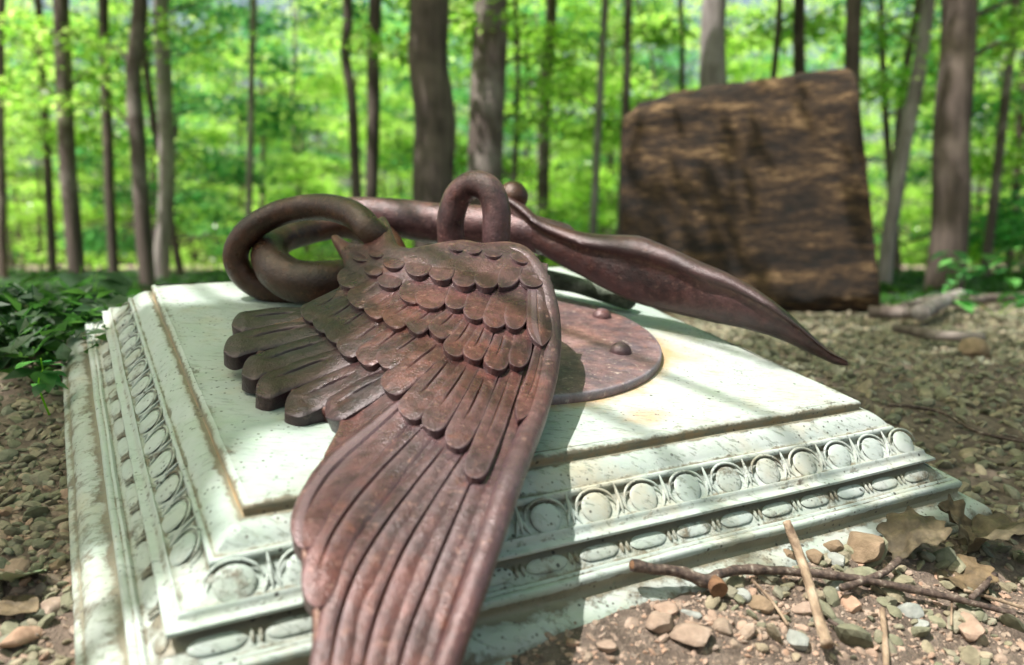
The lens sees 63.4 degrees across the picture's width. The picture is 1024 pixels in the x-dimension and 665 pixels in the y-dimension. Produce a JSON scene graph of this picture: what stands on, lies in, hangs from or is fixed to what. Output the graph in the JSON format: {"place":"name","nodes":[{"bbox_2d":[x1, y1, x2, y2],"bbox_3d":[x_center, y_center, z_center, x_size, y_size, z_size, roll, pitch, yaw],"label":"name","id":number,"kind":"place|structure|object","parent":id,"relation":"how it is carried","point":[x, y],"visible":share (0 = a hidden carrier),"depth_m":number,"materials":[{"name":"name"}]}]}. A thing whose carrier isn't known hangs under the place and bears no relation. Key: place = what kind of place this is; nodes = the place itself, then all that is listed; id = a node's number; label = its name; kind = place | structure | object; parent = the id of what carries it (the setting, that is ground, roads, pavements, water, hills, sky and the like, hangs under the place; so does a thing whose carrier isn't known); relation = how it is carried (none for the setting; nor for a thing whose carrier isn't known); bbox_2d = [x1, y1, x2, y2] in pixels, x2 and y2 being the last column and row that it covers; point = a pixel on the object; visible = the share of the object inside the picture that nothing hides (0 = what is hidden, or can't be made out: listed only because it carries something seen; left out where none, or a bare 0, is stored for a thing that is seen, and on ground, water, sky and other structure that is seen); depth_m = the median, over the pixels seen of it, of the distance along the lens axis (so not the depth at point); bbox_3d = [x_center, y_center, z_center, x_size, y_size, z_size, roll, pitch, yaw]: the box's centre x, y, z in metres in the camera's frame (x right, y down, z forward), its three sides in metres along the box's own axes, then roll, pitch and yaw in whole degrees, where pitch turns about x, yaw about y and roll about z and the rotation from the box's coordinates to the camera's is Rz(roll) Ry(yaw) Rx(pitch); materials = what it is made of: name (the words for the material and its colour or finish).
{"place":"outdoors","nodes":[
{"label":"outdoors","id":0,"kind":"place"},
{"bbox_2d":[0,266,1023,664],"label":"ground","id":1,"kind":"structure","parent":0,"point":[56,634],"depth_m":0.91,"materials":[{"name":"soil"}]},
{"bbox_2d":[0,0,8,278],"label":"young tree","id":2,"kind":"object","parent":1,"relation":"on","point":[4,273],"visible":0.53,"depth_m":9.83,"materials":[{"name":"brown plant"}]},
{"bbox_2d":[0,626,42,647],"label":"stone","id":3,"kind":"object","parent":1,"relation":"on","point":[19,636],"visible":1,"depth_m":0.75,"materials":[{"name":"stone"}]},
{"bbox_2d":[5,88,48,252],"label":"leafy tree","id":4,"kind":"object","parent":1,"relation":"on","point":[20,150],"visible":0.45,"depth_m":15.14,"materials":[{"name":"green plant"}]},
{"bbox_2d":[0,342,74,664],"bbox_3d":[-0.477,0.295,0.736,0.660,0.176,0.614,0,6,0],"label":"gravel","id":5,"kind":"structure","parent":1,"relation":"on","point":[23,565],"depth_m":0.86,"materials":[{"name":"gravel"}]},
{"bbox_2d":[0,594,38,615],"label":"dead leaf","id":6,"kind":"object","parent":5,"relation":"on","point":[10,605],"visible":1,"depth_m":0.79,"materials":[{"name":"plant"}]},
{"bbox_2d":[5,0,86,268],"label":"leafy tree","id":7,"kind":"object","parent":1,"relation":"on","point":[37,203],"visible":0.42,"depth_m":21.83,"materials":[{"name":"green plant"}]},
{"bbox_2d":[31,369,68,415],"bbox_3d":[-0.673,0.089,1.191,0.062,0.072,0.044,3,7,23],"label":"seedling","id":8,"kind":"object","parent":1,"relation":"on","point":[51,378],"visible":1,"depth_m":1.19,"materials":[{"name":"green plant"}]},
{"bbox_2d":[5,0,102,269],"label":"tall tree","id":9,"kind":"object","parent":1,"relation":"on","point":[39,242],"visible":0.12,"depth_m":26.92,"materials":[{"name":"green plant"}]},
{"bbox_2d":[5,0,128,269],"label":"tall tree","id":10,"kind":"object","parent":1,"relation":"on","point":[13,177],"visible":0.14,"depth_m":31.76,"materials":[{"name":"green plant"}]},
{"bbox_2d":[0,0,161,286],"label":"maple tree","id":11,"kind":"object","parent":1,"relation":"on","point":[63,72],"visible":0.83,"depth_m":7.46,"materials":[{"name":"grey plant"}]},
{"bbox_2d":[24,266,143,315],"bbox_3d":[-1.190,-0.076,2.361,0.366,0.233,0.408,-4,7,-29],"label":"leafy plant","id":12,"kind":"object","parent":1,"relation":"on","point":[119,283],"visible":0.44,"depth_m":2.34,"materials":[{"name":"green plant"}]},
{"bbox_2d":[98,0,118,277],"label":"young tree","id":13,"kind":"object","parent":1,"relation":"on","point":[108,175],"visible":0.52,"depth_m":8.82,"materials":[{"name":"brown plant"}]},
{"bbox_2d":[7,0,221,226],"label":"tall tree","id":14,"kind":"object","parent":1,"relation":"on","point":[126,170],"visible":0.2,"depth_m":30.83,"materials":[{"name":"green plant"}]},
{"bbox_2d":[5,0,226,273],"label":"tall tree","id":15,"kind":"object","parent":1,"relation":"on","point":[46,135],"visible":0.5,"depth_m":12.08,"materials":[{"name":"green plant"}]},
{"bbox_2d":[0,0,258,290],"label":"maple tree","id":16,"kind":"object","parent":1,"relation":"on","point":[133,56],"visible":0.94,"depth_m":7.09,"materials":[{"name":"grey plant"}]},
{"bbox_2d":[75,45,194,264],"bbox_3d":[-13.087,-5.663,28.159,4.998,7.847,4.856,4,7,32],"label":"leafy tree","id":17,"kind":"object","parent":1,"relation":"on","point":[85,180],"visible":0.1,"depth_m":27.29,"materials":[{"name":"green plant"}]},
{"bbox_2d":[5,0,287,263],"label":"leafy tree","id":18,"kind":"object","parent":1,"relation":"on","point":[86,236],"visible":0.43,"depth_m":14.89,"materials":[{"name":"green plant"}]},
{"bbox_2d":[5,0,305,260],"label":"leafy tree","id":19,"kind":"object","parent":1,"relation":"on","point":[89,159],"visible":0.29,"depth_m":17.93,"materials":[{"name":"green plant"}]},
{"bbox_2d":[128,0,228,278],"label":"beech tree","id":20,"kind":"object","parent":1,"relation":"on","point":[166,157],"visible":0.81,"depth_m":9.19,"materials":[{"name":"brown plant"}]},
{"bbox_2d":[148,89,238,268],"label":"tall tree","id":21,"kind":"object","parent":1,"relation":"on","point":[192,248],"visible":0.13,"depth_m":40.79,"materials":[{"name":"green plant"}]},
{"bbox_2d":[144,4,321,260],"bbox_3d":[-9.188,-5.895,26.384,6.140,8.528,5.117,1,6,7],"label":"leafy tree","id":22,"kind":"object","parent":1,"relation":"on","point":[240,147],"visible":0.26,"depth_m":26.19,"materials":[{"name":"green plant"}]},
{"bbox_2d":[76,0,403,275],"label":"leafy tree","id":23,"kind":"object","parent":1,"relation":"on","point":[278,63],"visible":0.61,"depth_m":11.57,"materials":[{"name":"green plant"}]},
{"bbox_2d":[179,14,304,260],"bbox_3d":[-10.559,-7.497,33.311,6.222,10.519,5.465,2,7,21],"label":"tall tree","id":24,"kind":"object","parent":1,"relation":"on","point":[215,134],"visible":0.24,"depth_m":32.43,"materials":[{"name":"green plant"}]},
{"bbox_2d":[245,0,256,259],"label":"young tree","id":25,"kind":"object","parent":1,"relation":"on","point":[250,126],"visible":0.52,"depth_m":10.23,"materials":[{"name":"brown plant"}]},
{"bbox_2d":[172,0,361,223],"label":"tall tree","id":26,"kind":"object","parent":1,"relation":"on","point":[332,79],"visible":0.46,"depth_m":23.03,"materials":[{"name":"green plant"}]},
{"bbox_2d":[171,0,413,261],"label":"leafy tree","id":27,"kind":"object","parent":1,"relation":"on","point":[301,188],"visible":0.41,"depth_m":17.66,"materials":[{"name":"green plant"}]},
{"bbox_2d":[208,0,403,260],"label":"tall tree","id":28,"kind":"object","parent":1,"relation":"on","point":[332,146],"visible":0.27,"depth_m":26.36,"materials":[{"name":"green plant"}]},
{"bbox_2d":[244,22,382,260],"bbox_3d":[-8.463,-7.655,35.556,6.228,10.551,6.746,-2,7,-18],"label":"tall tree","id":29,"kind":"object","parent":1,"relation":"on","point":[319,138],"visible":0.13,"depth_m":34.34,"materials":[{"name":"green plant"}]},
{"bbox_2d":[242,0,414,259],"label":"leafy tree","id":30,"kind":"object","parent":1,"relation":"on","point":[394,78],"visible":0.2,"depth_m":20.53,"materials":[{"name":"green plant"}]},
{"bbox_2d":[258,0,413,260],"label":"leafy tree","id":31,"kind":"object","parent":1,"relation":"on","point":[304,162],"visible":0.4,"depth_m":14.80,"materials":[{"name":"green plant"}]},
{"bbox_2d":[341,0,361,243],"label":"maple tree","id":32,"kind":"object","parent":1,"relation":"on","point":[353,125],"visible":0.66,"depth_m":6.80,"materials":[{"name":"brown plant"}]},
{"bbox_2d":[306,27,413,247],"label":"tall tree","id":33,"kind":"object","parent":1,"relation":"on","point":[321,181],"visible":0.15,"depth_m":30.57,"materials":[{"name":"green plant"}]},
{"bbox_2d":[365,0,381,196],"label":"maple tree","id":34,"kind":"object","parent":1,"relation":"on","point":[373,124],"visible":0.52,"depth_m":7.19,"materials":[{"name":"brown plant"}]},
{"bbox_2d":[328,12,467,198],"bbox_3d":[-3.248,-5.572,25.224,4.722,7.999,5.115,-2,7,-16],"label":"tall tree","id":35,"kind":"object","parent":1,"relation":"on","point":[396,63],"visible":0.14,"depth_m":24.33,"materials":[{"name":"green plant"}]},
{"bbox_2d":[326,0,547,247],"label":"oak tree","id":36,"kind":"object","parent":1,"relation":"on","point":[425,45],"visible":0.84,"depth_m":5.76,"materials":[{"name":"brown plant"}]},
{"bbox_2d":[331,0,635,198],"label":"leafy tree","id":37,"kind":"object","parent":1,"relation":"on","point":[463,95],"visible":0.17,"depth_m":17.85,"materials":[{"name":"green plant"}]},
{"bbox_2d":[399,0,609,243],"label":"leafy tree","id":38,"kind":"object","parent":1,"relation":"on","point":[528,141],"visible":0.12,"depth_m":21.05,"materials":[{"name":"green plant"}]},
{"bbox_2d":[0,267,1023,389],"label":"ground cover","id":39,"kind":"object","parent":1,"relation":"on","point":[21,330],"visible":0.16,"depth_m":1.51,"materials":[{"name":"green plant"}]},
{"bbox_2d":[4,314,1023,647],"bbox_3d":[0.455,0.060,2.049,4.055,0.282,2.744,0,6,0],"label":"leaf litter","id":40,"kind":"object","parent":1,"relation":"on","point":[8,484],"visible":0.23,"depth_m":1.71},
{"bbox_2d":[5,0,1023,268],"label":"distant foliage","id":41,"kind":"object","parent":1,"relation":"on","point":[215,262],"visible":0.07,"depth_m":53.24,"materials":[{"name":"green plant"}]},
{"bbox_2d":[62,266,991,664],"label":"plinth","id":42,"kind":"structure","parent":1,"relation":"on","point":[720,454],"depth_m":0.91,"materials":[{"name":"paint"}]},
{"bbox_2d":[222,193,387,303],"bbox_3d":[-0.302,-0.127,1.297,0.310,0.177,0.123,3,7,26],"label":"chain link","id":43,"kind":"object","parent":42,"relation":"on","point":[362,223],"visible":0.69,"depth_m":1.28,"materials":[{"name":"metal"}]},
{"bbox_2d":[251,220,405,303],"bbox_3d":[-0.295,-0.127,1.353,0.242,0.147,0.235,0,6,0],"label":"chain link","id":44,"kind":"object","parent":42,"relation":"on","point":[280,271],"visible":0.54,"depth_m":1.26,"materials":[{"name":"metal"}]},
{"bbox_2d":[223,216,560,664],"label":"iron wing","id":45,"kind":"structure","parent":42,"relation":"on","point":[421,381],"depth_m":0.84,"materials":[{"name":"metal"}]},
{"bbox_2d":[547,270,635,309],"bbox_3d":[0.122,-0.079,1.474,0.203,0.071,0.038,3,7,22],"label":"branch","id":46,"kind":"object","parent":42,"relation":"on","point":[573,284],"visible":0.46,"depth_m":1.46,"materials":[{"name":"wood"}]},
{"bbox_2d":[551,296,661,404],"bbox_3d":[-0.040,0.000,1.239,0.523,0.124,0.516,0,6,0],"label":"mounting plate","id":47,"kind":"object","parent":42,"relation":"on","point":[605,353],"visible":0.27,"depth_m":1.17,"materials":[{"name":"metal"}]},
{"bbox_2d":[437,170,510,242],"bbox_3d":[-0.058,-0.133,1.280,0.134,0.232,0.058,4,7,32],"label":"chain link","id":48,"kind":"object","parent":47,"relation":"on","point":[463,191],"visible":0.59,"depth_m":1.24,"materials":[{"name":"metal"}]},
{"bbox_2d":[503,181,847,365],"bbox_3d":[0.237,-0.108,1.336,0.580,0.286,0.073,3,7,26],"label":"iron horn","id":49,"kind":"object","parent":42,"relation":"on","point":[644,271],"visible":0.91,"depth_m":1.32,"materials":[{"name":"metal"}]},
{"bbox_2d":[348,197,573,254],"bbox_3d":[-0.130,-0.186,1.454,0.489,0.104,0.083,1,6,7],"label":"iron bar","id":50,"kind":"object","parent":49,"relation":"on","point":[413,220],"visible":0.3,"depth_m":1.43,"materials":[{"name":"metal"}]},
{"bbox_2d":[463,0,610,204],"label":"oak tree","id":51,"kind":"object","parent":1,"relation":"on","point":[487,104],"visible":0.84,"depth_m":6.36,"materials":[{"name":"grey plant"}]},
{"bbox_2d":[448,0,636,266],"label":"sapling","id":52,"kind":"object","parent":1,"relation":"on","point":[577,176],"visible":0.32,"depth_m":11.07,"materials":[{"name":"green plant"}]},
{"bbox_2d":[535,0,556,262],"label":"maple tree","id":53,"kind":"object","parent":1,"relation":"on","point":[543,145],"visible":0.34,"depth_m":10.74,"materials":[{"name":"brown plant"}]},
{"bbox_2d":[380,0,733,254],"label":"leafy tree","id":54,"kind":"object","parent":1,"relation":"on","point":[584,131],"visible":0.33,"depth_m":9.27,"materials":[{"name":"green plant"}]},
{"bbox_2d":[507,0,608,233],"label":"young tree","id":55,"kind":"object","parent":1,"relation":"on","point":[599,98],"visible":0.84,"depth_m":8.45,"materials":[{"name":"green plant"}]},
{"bbox_2d":[504,32,637,266],"bbox_3d":[0.404,-3.341,15.974,4.259,5.226,3.668,3,7,28],"label":"sapling","id":56,"kind":"object","parent":1,"relation":"on","point":[561,193],"visible":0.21,"depth_m":15.49,"materials":[{"name":"green plant"}]},
{"bbox_2d":[461,0,701,211],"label":"tall tree","id":57,"kind":"object","parent":1,"relation":"on","point":[582,142],"visible":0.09,"depth_m":25.58,"materials":[{"name":"green plant"}]},
{"bbox_2d":[464,0,700,233],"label":"leafy tree","id":58,"kind":"object","parent":1,"relation":"on","point":[668,59],"visible":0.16,"depth_m":23.92,"materials":[{"name":"green plant"}]},
{"bbox_2d":[529,25,645,234],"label":"leafy tree","id":59,"kind":"object","parent":1,"relation":"on","point":[609,212],"visible":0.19,"depth_m":18.92,"materials":[{"name":"green plant"}]},
{"bbox_2d":[616,0,631,234],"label":"young tree","id":60,"kind":"object","parent":1,"relation":"on","point":[626,88],"visible":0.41,"depth_m":7.75,"materials":[{"name":"brown plant"}]},
{"bbox_2d":[552,0,698,234],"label":"leafy tree","id":61,"kind":"object","parent":1,"relation":"on","point":[604,160],"visible":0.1,"depth_m":28.13,"materials":[{"name":"green plant"}]},
{"bbox_2d":[566,7,692,234],"bbox_3d":[3.990,-5.769,26.413,5.171,8.356,5.323,-4,7,-30],"label":"leafy tree","id":62,"kind":"object","parent":1,"relation":"on","point":[665,88],"visible":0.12,"depth_m":25.24,"materials":[{"name":"green plant"}]},
{"bbox_2d":[536,0,773,230],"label":"leafy tree","id":63,"kind":"object","parent":1,"relation":"on","point":[654,83],"visible":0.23,"depth_m":15.74,"materials":[{"name":"green plant"}]},
{"bbox_2d":[645,610,672,633],"bbox_3d":[0.144,0.283,0.805,0.034,0.022,0.024,-5,8,-40],"label":"stone","id":64,"kind":"object","parent":1,"relation":"on","point":[659,622],"visible":1,"depth_m":0.80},
{"bbox_2d":[668,623,712,646],"bbox_3d":[0.169,0.291,0.798,0.044,0.022,0.030,3,7,29],"label":"stone","id":65,"kind":"object","parent":1,"relation":"on","point":[696,635],"visible":1,"depth_m":0.79,"materials":[{"name":"stone"}]},
{"bbox_2d":[699,0,726,88],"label":"beech tree","id":66,"kind":"object","parent":1,"relation":"on","point":[712,61],"visible":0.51,"depth_m":7.28,"materials":[{"name":"grey plant"}]},
{"bbox_2d":[665,0,792,81],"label":"tall tree","id":67,"kind":"object","parent":1,"relation":"on","point":[729,13],"visible":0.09,"depth_m":35.59,"materials":[{"name":"green plant"}]},
{"bbox_2d":[621,68,879,313],"bbox_3d":[1.103,-0.625,3.972,1.128,1.109,0.822,1,6,11],"label":"wood block","id":68,"kind":"object","parent":1,"relation":"on","point":[761,185],"visible":0.72,"depth_m":3.58,"materials":[{"name":"brown wood"}]},
{"bbox_2d":[561,0,977,233],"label":"leafy tree","id":69,"kind":"object","parent":1,"relation":"on","point":[780,34],"visible":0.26,"depth_m":9.96,"materials":[{"name":"green plant"}]},
{"bbox_2d":[792,0,805,74],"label":"maple tree","id":70,"kind":"object","parent":1,"relation":"on","point":[798,39],"visible":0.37,"depth_m":8.66,"materials":[{"name":"brown plant"}]},
{"bbox_2d":[727,38,886,219],"bbox_3d":[5.720,-3.537,17.354,4.405,5.405,3.794,3,7,23],"label":"sapling","id":71,"kind":"object","parent":1,"relation":"on","point":[875,189],"visible":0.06,"depth_m":16.64,"materials":[{"name":"green plant"}]},
{"bbox_2d":[783,520,833,648],"bbox_3d":[0.310,0.257,0.865,0.019,0.078,0.155,0,6,4],"label":"twig","id":72,"kind":"object","parent":1,"relation":"on","point":[825,638],"visible":1,"depth_m":0.85,"materials":[{"name":"wood"}]},
{"bbox_2d":[750,0,884,219],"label":"leafy tree","id":73,"kind":"object","parent":1,"relation":"on","point":[867,122],"visible":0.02,"depth_m":19.95,"materials":[{"name":"green plant"}]},
{"bbox_2d":[844,0,861,111],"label":"maple tree","id":74,"kind":"object","parent":1,"relation":"on","point":[852,56],"visible":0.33,"depth_m":6.74,"materials":[{"name":"brown plant"}]},
{"bbox_2d":[847,531,884,563],"bbox_3d":[0.412,0.250,0.967,0.044,0.031,0.058,3,7,29],"label":"stone","id":75,"kind":"object","parent":1,"relation":"on","point":[867,547],"visible":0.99,"depth_m":0.95,"materials":[{"name":"stone"}]},
{"bbox_2d":[840,42,935,266],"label":"leafy tree","id":76,"kind":"object","parent":1,"relation":"on","point":[927,147],"visible":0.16,"depth_m":27.36,"materials":[{"name":"green plant"}]},
{"bbox_2d":[867,89,932,269],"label":"leafy tree","id":77,"kind":"object","parent":1,"relation":"on","point":[906,198],"visible":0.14,"depth_m":36.52,"materials":[{"name":"green plant"}]},
{"bbox_2d":[868,305,938,318],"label":"branch","id":78,"kind":"object","parent":1,"relation":"on","point":[893,312],"visible":0.69,"depth_m":2.98,"materials":[{"name":"grey plant"}]},
{"bbox_2d":[816,0,994,283],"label":"beech tree","id":79,"kind":"object","parent":1,"relation":"on","point":[914,94],"visible":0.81,"depth_m":7.08,"materials":[{"name":"grey plant"}]},
{"bbox_2d":[891,0,921,268],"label":"young tree","id":80,"kind":"object","parent":1,"relation":"on","point":[907,59],"visible":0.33,"depth_m":10.17,"materials":[{"name":"brown plant"}]},
{"bbox_2d":[805,0,1023,273],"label":"leafy tree","id":81,"kind":"object","parent":1,"relation":"on","point":[920,175],"visible":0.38,"depth_m":12.83,"materials":[{"name":"green plant"}]},
{"bbox_2d":[876,505,952,560],"bbox_3d":[0.471,0.240,0.972,0.074,0.052,0.082,0,6,0],"label":"dead leaf","id":82,"kind":"object","parent":1,"relation":"on","point":[907,531],"visible":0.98,"depth_m":0.97,"materials":[{"name":"plant"}]},
{"bbox_2d":[824,0,1023,271],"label":"leafy tree","id":83,"kind":"object","parent":1,"relation":"on","point":[1019,133],"visible":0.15,"depth_m":15.26,"materials":[{"name":"green plant"}]},
{"bbox_2d":[911,289,965,320],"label":"branch","id":84,"kind":"object","parent":1,"relation":"on","point":[926,309],"visible":0.9,"depth_m":3.04,"materials":[{"name":"grey plant"}]},
{"bbox_2d":[864,16,1023,270],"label":"leafy tree","id":85,"kind":"object","parent":1,"relation":"on","point":[918,209],"visible":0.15,"depth_m":17.31,"materials":[{"name":"green plant"}]},
{"bbox_2d":[870,0,1023,257],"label":"leafy tree","id":86,"kind":"object","parent":1,"relation":"on","point":[987,159],"visible":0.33,"depth_m":12.99,"materials":[{"name":"green plant"}]},
{"bbox_2d":[873,22,1023,269],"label":"leafy tree","id":87,"kind":"object","parent":1,"relation":"on","point":[1015,110],"visible":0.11,"depth_m":16.57,"materials":[{"name":"green plant"}]},
{"bbox_2d":[889,1,1023,270],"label":"leafy tree","id":88,"kind":"object","parent":1,"relation":"on","point":[929,195],"visible":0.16,"depth_m":18.39,"materials":[{"name":"green plant"}]},
{"bbox_2d":[936,554,998,593],"bbox_3d":[0.520,0.276,0.953,0.067,0.025,0.070,-4,8,-33],"label":"dead leaf","id":89,"kind":"object","parent":1,"relation":"on","point":[974,575],"visible":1,"depth_m":0.95,"materials":[{"name":"plant"}]},
{"bbox_2d":[916,0,1023,292],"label":"maple tree","id":90,"kind":"object","parent":1,"relation":"on","point":[961,34],"visible":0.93,"depth_m":5.43,"materials":[{"name":"brown plant"}]},
{"bbox_2d":[958,611,985,641],"bbox_3d":[0.482,0.311,0.872,0.028,0.024,0.044,0,6,0],"label":"stone","id":91,"kind":"object","parent":1,"relation":"on","point":[971,628],"visible":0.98,"depth_m":0.86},
{"bbox_2d":[957,337,989,356],"bbox_3d":[1.123,0.039,2.011,0.082,0.053,0.074,0,6,0],"label":"stone","id":92,"kind":"object","parent":1,"relation":"on","point":[972,346],"visible":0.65,"depth_m":1.99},
{"bbox_2d":[957,512,1023,554],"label":"dead leaf","id":93,"kind":"object","parent":1,"relation":"on","point":[996,526],"visible":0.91,"depth_m":1.02,"materials":[{"name":"plant"}]},
{"bbox_2d":[937,494,979,553],"bbox_3d":[0.551,0.236,1.021,0.056,0.065,0.044,-2,7,-15],"label":"dead leaf","id":94,"kind":"object","parent":93,"relation":"on","point":[952,509],"visible":0.97,"depth_m":1.03,"materials":[{"name":"plant"}]},
{"bbox_2d":[962,238,1023,291],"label":"leafy plant","id":95,"kind":"object","parent":1,"relation":"on","point":[984,269],"visible":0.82,"depth_m":5.06,"materials":[{"name":"green plant"}]},
{"bbox_2d":[970,179,1023,243],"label":"leafy tree","id":96,"kind":"object","parent":1,"relation":"on","point":[1003,201],"visible":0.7,"depth_m":9.55,"materials":[{"name":"green plant"}]},
{"bbox_2d":[980,0,1020,276],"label":"young tree","id":97,"kind":"object","parent":1,"relation":"on","point":[994,195],"visible":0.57,"depth_m":8.03,"materials":[{"name":"brown plant"}]},
{"bbox_2d":[5,0,1023,265],"label":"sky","id":98,"kind":"structure","parent":0,"point":[283,6],"materials":[{"name":"plant"}]},
{"bbox_2d":[505,543,1023,664],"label":"gravel","id":99,"kind":"structure","parent":0,"point":[746,633],"depth_m":0.83,"materials":[{"name":"gravel"}]},
{"bbox_2d":[656,304,1023,664],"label":"gravel","id":100,"kind":"structure","parent":0,"point":[851,634],"depth_m":1.57,"materials":[{"name":"gravel"}]},
{"bbox_2d":[629,556,1015,615],"bbox_3d":[0.338,0.264,0.892,0.453,0.086,0.071,-1,6,-8],"label":"fallen branch","id":101,"kind":"object","parent":100,"relation":"on","point":[714,583],"visible":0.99,"depth_m":0.89,"materials":[{"name":"wood"}]},
{"bbox_2d":[892,323,985,340],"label":"branch","id":102,"kind":"object","parent":100,"relation":"on","point":[925,333],"visible":0.91,"depth_m":2.20,"materials":[{"name":"brown plant"}]},
{"bbox_2d":[887,404,1023,442],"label":"twig","id":103,"kind":"object","parent":100,"relation":"on","point":[961,423],"visible":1,"depth_m":1.45,"materials":[{"name":"wood"}]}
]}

